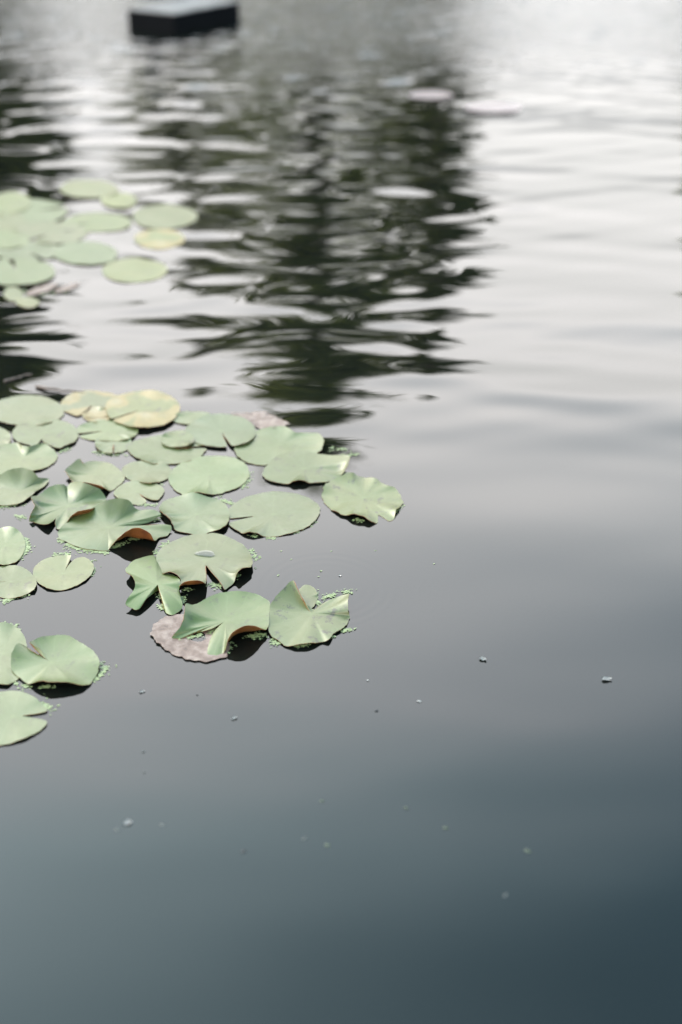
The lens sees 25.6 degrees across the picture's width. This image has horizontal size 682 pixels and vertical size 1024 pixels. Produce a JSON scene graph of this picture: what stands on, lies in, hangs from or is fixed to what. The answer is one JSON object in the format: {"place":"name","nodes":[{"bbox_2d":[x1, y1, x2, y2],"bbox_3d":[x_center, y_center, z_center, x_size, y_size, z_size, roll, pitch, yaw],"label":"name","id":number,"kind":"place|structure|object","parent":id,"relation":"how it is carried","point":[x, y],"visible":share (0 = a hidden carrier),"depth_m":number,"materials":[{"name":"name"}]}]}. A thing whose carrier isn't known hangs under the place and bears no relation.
{"place":"outdoors","nodes":[
{"label":"outdoors","id":0,"kind":"place"},
{"bbox_2d":[4,373,31,381],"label":"floating twig","id":1,"kind":"object","parent":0,"point":[11,379],"visible":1,"depth_m":3.67,"materials":[{"name":"grey wood"}]},
{"bbox_2d":[123,819,131,824],"bbox_3d":[-0.320,0.465,2.251,0.013,0.002,0.014,2,29,3],"label":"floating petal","id":2,"kind":"object","parent":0,"point":[127,821],"visible":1,"depth_m":2.25,"materials":[{"name":"white plant"}]},
{"bbox_2d":[0,0,681,1023],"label":"pond water","id":3,"kind":"structure","parent":0,"point":[454,322],"depth_m":3.02,"materials":[{"name":"black liquid"}]},
{"bbox_2d":[0,427,10,444],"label":"lily leaf","id":4,"kind":"object","parent":3,"relation":"on","point":[5,436],"visible":1,"depth_m":3.40,"materials":[{"name":"green plant"}]},
{"bbox_2d":[0,526,25,564],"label":"lily leaf","id":5,"kind":"object","parent":3,"relation":"on","point":[12,544],"visible":1,"depth_m":2.97,"materials":[{"name":"green plant"}]},
{"bbox_2d":[0,213,25,231],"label":"lily leaf","id":6,"kind":"object","parent":3,"relation":"on","point":[9,223],"visible":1,"depth_m":4.74,"materials":[{"name":"green plant"}]},
{"bbox_2d":[3,287,22,300],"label":"lily leaf","id":7,"kind":"object","parent":3,"relation":"on","point":[12,293],"visible":1,"depth_m":4.18,"materials":[{"name":"green plant"}]},
{"bbox_2d":[0,622,26,684],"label":"lily leaf","id":8,"kind":"object","parent":3,"relation":"on","point":[11,636],"visible":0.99,"depth_m":2.66,"materials":[{"name":"green plant"}]},
{"bbox_2d":[0,230,28,248],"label":"lily leaf","id":9,"kind":"object","parent":3,"relation":"on","point":[8,239],"visible":1,"depth_m":4.58,"materials":[{"name":"green plant"}]},
{"bbox_2d":[0,192,30,213],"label":"lily leaf","id":10,"kind":"object","parent":3,"relation":"on","point":[12,202],"visible":1,"depth_m":4.91,"materials":[{"name":"green plant"}]},
{"bbox_2d":[0,565,36,598],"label":"lily leaf","id":11,"kind":"object","parent":3,"relation":"on","point":[17,581],"visible":1,"depth_m":2.85,"materials":[{"name":"green plant"}]},
{"bbox_2d":[0,691,46,744],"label":"lily leaf","id":12,"kind":"object","parent":3,"relation":"on","point":[16,708],"visible":1,"depth_m":2.48,"materials":[{"name":"green plant"}]},
{"bbox_2d":[0,468,48,505],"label":"lily leaf","id":13,"kind":"object","parent":3,"relation":"on","point":[19,485],"visible":1,"depth_m":3.19,"materials":[{"name":"green plant"}]},
{"bbox_2d":[0,258,54,284],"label":"lily leaf","id":14,"kind":"object","parent":3,"relation":"on","point":[27,271],"visible":1,"depth_m":4.33,"materials":[{"name":"green plant"}]},
{"bbox_2d":[16,296,39,307],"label":"lily leaf","id":15,"kind":"object","parent":3,"relation":"on","point":[28,302],"visible":1,"depth_m":4.12,"materials":[{"name":"green plant"}]},
{"bbox_2d":[0,443,57,474],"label":"lily leaf","id":16,"kind":"object","parent":3,"relation":"on","point":[33,457],"visible":0.94,"depth_m":3.31,"materials":[{"name":"green plant"}]},
{"bbox_2d":[0,241,57,259],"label":"lily leaf","id":17,"kind":"object","parent":3,"relation":"on","point":[45,250],"visible":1,"depth_m":4.49,"materials":[{"name":"green plant"}]},
{"bbox_2d":[0,395,63,425],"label":"lily leaf","id":18,"kind":"object","parent":3,"relation":"on","point":[18,410],"visible":1,"depth_m":3.52,"materials":[{"name":"green plant"}]},
{"bbox_2d":[3,199,67,222],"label":"lily leaf","id":19,"kind":"object","parent":3,"relation":"on","point":[33,211],"visible":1,"depth_m":4.82,"materials":[{"name":"green plant"}]},
{"bbox_2d":[26,283,56,295],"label":"dead leaf","id":20,"kind":"object","parent":3,"relation":"on","point":[42,289],"visible":1,"depth_m":4.22,"materials":[{"name":"plant"}]},
{"bbox_2d":[12,419,78,447],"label":"lily leaf","id":21,"kind":"object","parent":3,"relation":"on","point":[55,433],"visible":1,"depth_m":3.41,"materials":[{"name":"green plant"}]},
{"bbox_2d":[16,221,87,243],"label":"lily leaf","id":22,"kind":"object","parent":3,"relation":"on","point":[54,232],"visible":1,"depth_m":4.65,"materials":[{"name":"green plant"}]},
{"bbox_2d":[11,635,99,684],"bbox_3d":[-0.496,0.258,2.606,0.156,0.019,0.146,0,29,0],"label":"lily leaf","id":23,"kind":"object","parent":3,"relation":"on","point":[67,658],"visible":1,"depth_m":2.61,"materials":[{"name":"green plant"}]},
{"bbox_2d":[35,385,83,392],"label":"floating twig","id":24,"kind":"object","parent":3,"relation":"on","point":[46,388],"visible":1,"depth_m":3.62,"materials":[{"name":"grey wood"}]},
{"bbox_2d":[33,555,93,590],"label":"lily leaf","id":25,"kind":"object","parent":3,"relation":"on","point":[57,573],"visible":1,"depth_m":2.88,"materials":[{"name":"green plant"}]},
{"bbox_2d":[54,283,79,292],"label":"dead leaf","id":26,"kind":"object","parent":3,"relation":"on","point":[66,287],"visible":1,"depth_m":4.23,"materials":[{"name":"pink plant"}]},
{"bbox_2d":[29,482,105,528],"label":"lily leaf","id":27,"kind":"object","parent":3,"relation":"on","point":[61,504],"visible":0.99,"depth_m":3.11,"materials":[{"name":"green plant"}]},
{"bbox_2d":[53,241,116,264],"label":"lily leaf","id":28,"kind":"object","parent":3,"relation":"on","point":[86,252],"visible":1,"depth_m":4.48,"materials":[{"name":"green plant"}]},
{"bbox_2d":[60,390,116,417],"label":"lily leaf","id":29,"kind":"object","parent":3,"relation":"on","point":[77,403],"visible":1,"depth_m":3.55,"materials":[{"name":"green plant"}]},
{"bbox_2d":[82,407,109,421],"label":"lily leaf","id":30,"kind":"object","parent":29,"relation":"on","point":[107,418],"visible":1,"depth_m":3.49,"materials":[{"name":"plant"}]},
{"bbox_2d":[60,180,118,197],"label":"lily leaf","id":31,"kind":"object","parent":3,"relation":"on","point":[88,188],"visible":1,"depth_m":5.04,"materials":[{"name":"green plant"}]},
{"bbox_2d":[65,459,124,490],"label":"lily leaf","id":32,"kind":"object","parent":3,"relation":"on","point":[104,475],"visible":0.97,"depth_m":3.23,"materials":[{"name":"green plant"}]},
{"bbox_2d":[62,212,131,231],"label":"lily leaf","id":33,"kind":"object","parent":3,"relation":"on","point":[98,222],"visible":1,"depth_m":4.74,"materials":[{"name":"green plant"}]},
{"bbox_2d":[77,420,137,440],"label":"lily leaf","id":34,"kind":"object","parent":3,"relation":"on","point":[110,430],"visible":1,"depth_m":3.42,"materials":[{"name":"green plant"}]},
{"bbox_2d":[95,434,131,452],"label":"lily leaf","id":35,"kind":"object","parent":3,"relation":"on","point":[109,446],"visible":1,"depth_m":3.36,"materials":[{"name":"green plant"}]},
{"bbox_2d":[58,498,171,550],"bbox_3d":[-0.454,0.021,3.012,0.228,0.039,0.158,0,29,0],"label":"lily leaf","id":36,"kind":"object","parent":3,"relation":"on","point":[105,525],"visible":1,"depth_m":3.02,"materials":[{"name":"green plant"}]},
{"bbox_2d":[100,192,136,207],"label":"lily leaf","id":37,"kind":"object","parent":3,"relation":"on","point":[121,200],"visible":1,"depth_m":4.93,"materials":[{"name":"green plant"}]},
{"bbox_2d":[102,258,166,282],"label":"lily leaf","id":38,"kind":"object","parent":3,"relation":"on","point":[132,270],"visible":1,"depth_m":4.35,"materials":[{"name":"green plant"}]},
{"bbox_2d":[113,481,163,504],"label":"lily leaf","id":39,"kind":"object","parent":3,"relation":"on","point":[133,492],"visible":0.98,"depth_m":3.16,"materials":[{"name":"green plant"}]},
{"bbox_2d":[105,390,179,427],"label":"lily leaf","id":40,"kind":"object","parent":3,"relation":"on","point":[151,408],"visible":1,"depth_m":3.52,"materials":[{"name":"plant"}]},
{"bbox_2d":[121,460,171,482],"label":"lily leaf","id":41,"kind":"object","parent":3,"relation":"on","point":[143,472],"visible":1,"depth_m":3.25,"materials":[{"name":"green plant"}]},
{"bbox_2d":[125,555,182,614],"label":"lily leaf","id":42,"kind":"object","parent":3,"relation":"on","point":[148,576],"visible":1,"depth_m":2.82,"materials":[{"name":"green plant"}]},
{"bbox_2d":[134,229,184,249],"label":"lily leaf","id":43,"kind":"object","parent":3,"relation":"on","point":[158,239],"visible":1,"depth_m":4.60,"materials":[{"name":"plant"}]},
{"bbox_2d":[133,204,197,228],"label":"lily leaf","id":44,"kind":"object","parent":3,"relation":"on","point":[165,216],"visible":1,"depth_m":4.78,"materials":[{"name":"green plant"}]},
{"bbox_2d":[127,435,206,463],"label":"lily leaf","id":45,"kind":"object","parent":3,"relation":"on","point":[155,449],"visible":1,"depth_m":3.33,"materials":[{"name":"green plant"}]},
{"bbox_2d":[161,430,194,446],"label":"lily leaf","id":46,"kind":"object","parent":45,"relation":"on","point":[179,438],"visible":1,"depth_m":3.38,"materials":[{"name":"green plant"}]},
{"bbox_2d":[127,0,239,34],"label":"floating platform","id":47,"kind":"structure","parent":3,"relation":"on","point":[174,17],"depth_m":7.31,"materials":[{"name":"metal"}]},
{"bbox_2d":[150,614,229,661],"bbox_3d":[-0.268,0.227,2.683,0.112,0.006,0.178,-23,36,-35],"label":"dead leaf","id":48,"kind":"object","parent":3,"relation":"on","point":[164,629],"visible":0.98,"depth_m":2.67,"materials":[{"name":"plant"}]},
{"bbox_2d":[172,591,269,654],"bbox_3d":[-0.207,0.188,2.717,0.153,0.035,0.197,25,37,37],"label":"lily leaf","id":49,"kind":"object","parent":48,"relation":"on","point":[230,614],"visible":1,"depth_m":2.73,"materials":[{"name":"green plant"}]},
{"bbox_2d":[172,411,210,423],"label":"lily leaf","id":50,"kind":"object","parent":3,"relation":"on","point":[186,417],"visible":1,"depth_m":3.49,"materials":[{"name":"green plant"}]},
{"bbox_2d":[159,492,229,533],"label":"lily leaf","id":51,"kind":"object","parent":3,"relation":"on","point":[193,513],"visible":1,"depth_m":3.08,"materials":[{"name":"green plant"}]},
{"bbox_2d":[156,533,252,589],"bbox_3d":[-0.265,0.087,2.902,0.190,0.028,0.219,0,29,0],"label":"lily leaf","id":52,"kind":"object","parent":3,"relation":"on","point":[187,560],"visible":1,"depth_m":2.91,"materials":[{"name":"green plant"}]},
{"bbox_2d":[168,456,248,494],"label":"lily leaf","id":53,"kind":"object","parent":3,"relation":"on","point":[213,475],"visible":1,"depth_m":3.23,"materials":[{"name":"green plant"}]},
{"bbox_2d":[0,287,434,715],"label":"duckweed","id":54,"kind":"object","parent":3,"relation":"on","point":[104,668],"visible":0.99,"depth_m":2.87,"materials":[{"name":"green plant"}]},
{"bbox_2d":[185,413,255,446],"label":"lily leaf","id":55,"kind":"object","parent":3,"relation":"on","point":[210,430],"visible":1,"depth_m":3.42,"materials":[{"name":"green plant"}]},
{"bbox_2d":[231,411,288,428],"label":"dead leaf","id":56,"kind":"object","parent":3,"relation":"on","point":[261,419],"visible":1,"depth_m":3.48,"materials":[{"name":"plant"}]},
{"bbox_2d":[228,491,319,536],"bbox_3d":[-0.138,0.001,3.081,0.191,0.008,0.187,0,29,0],"label":"lily leaf","id":57,"kind":"object","parent":3,"relation":"on","point":[273,514],"visible":1,"depth_m":3.08,"materials":[{"name":"green plant"}]},
{"bbox_2d":[234,426,323,465],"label":"lily leaf","id":58,"kind":"object","parent":3,"relation":"on","point":[264,446],"visible":1,"depth_m":3.36,"materials":[{"name":"green plant"}]},
{"bbox_2d":[262,450,349,483],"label":"lily leaf","id":59,"kind":"object","parent":3,"relation":"on","point":[292,466],"visible":1,"depth_m":3.25,"materials":[{"name":"green plant"}]},
{"bbox_2d":[299,585,316,607],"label":"lily leaf","id":60,"kind":"object","parent":3,"relation":"on","point":[308,593],"visible":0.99,"depth_m":2.81,"materials":[{"name":"green plant"}]},
{"bbox_2d":[268,580,349,646],"bbox_3d":[-0.058,0.184,2.732,0.148,0.027,0.185,0,29,0],"label":"lily leaf","id":61,"kind":"object","parent":3,"relation":"on","point":[295,619],"visible":1,"depth_m":2.73,"materials":[{"name":"green plant"}]},
{"bbox_2d":[321,472,403,523],"bbox_3d":[0.045,-0.030,3.133,0.172,0.014,0.202,0,29,0],"label":"lily leaf","id":62,"kind":"object","parent":3,"relation":"on","point":[371,499],"visible":1,"depth_m":3.14,"materials":[{"name":"green plant"}]},
{"bbox_2d":[464,102,521,112],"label":"dead leaf","id":63,"kind":"object","parent":3,"relation":"on","point":[494,107],"visible":1,"depth_m":5.99,"materials":[{"name":"white plant"}]},
{"bbox_2d":[408,90,452,98],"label":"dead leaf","id":64,"kind":"object","parent":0,"point":[431,94],"visible":1,"depth_m":6.18,"materials":[{"name":"grey plant"}]}
]}

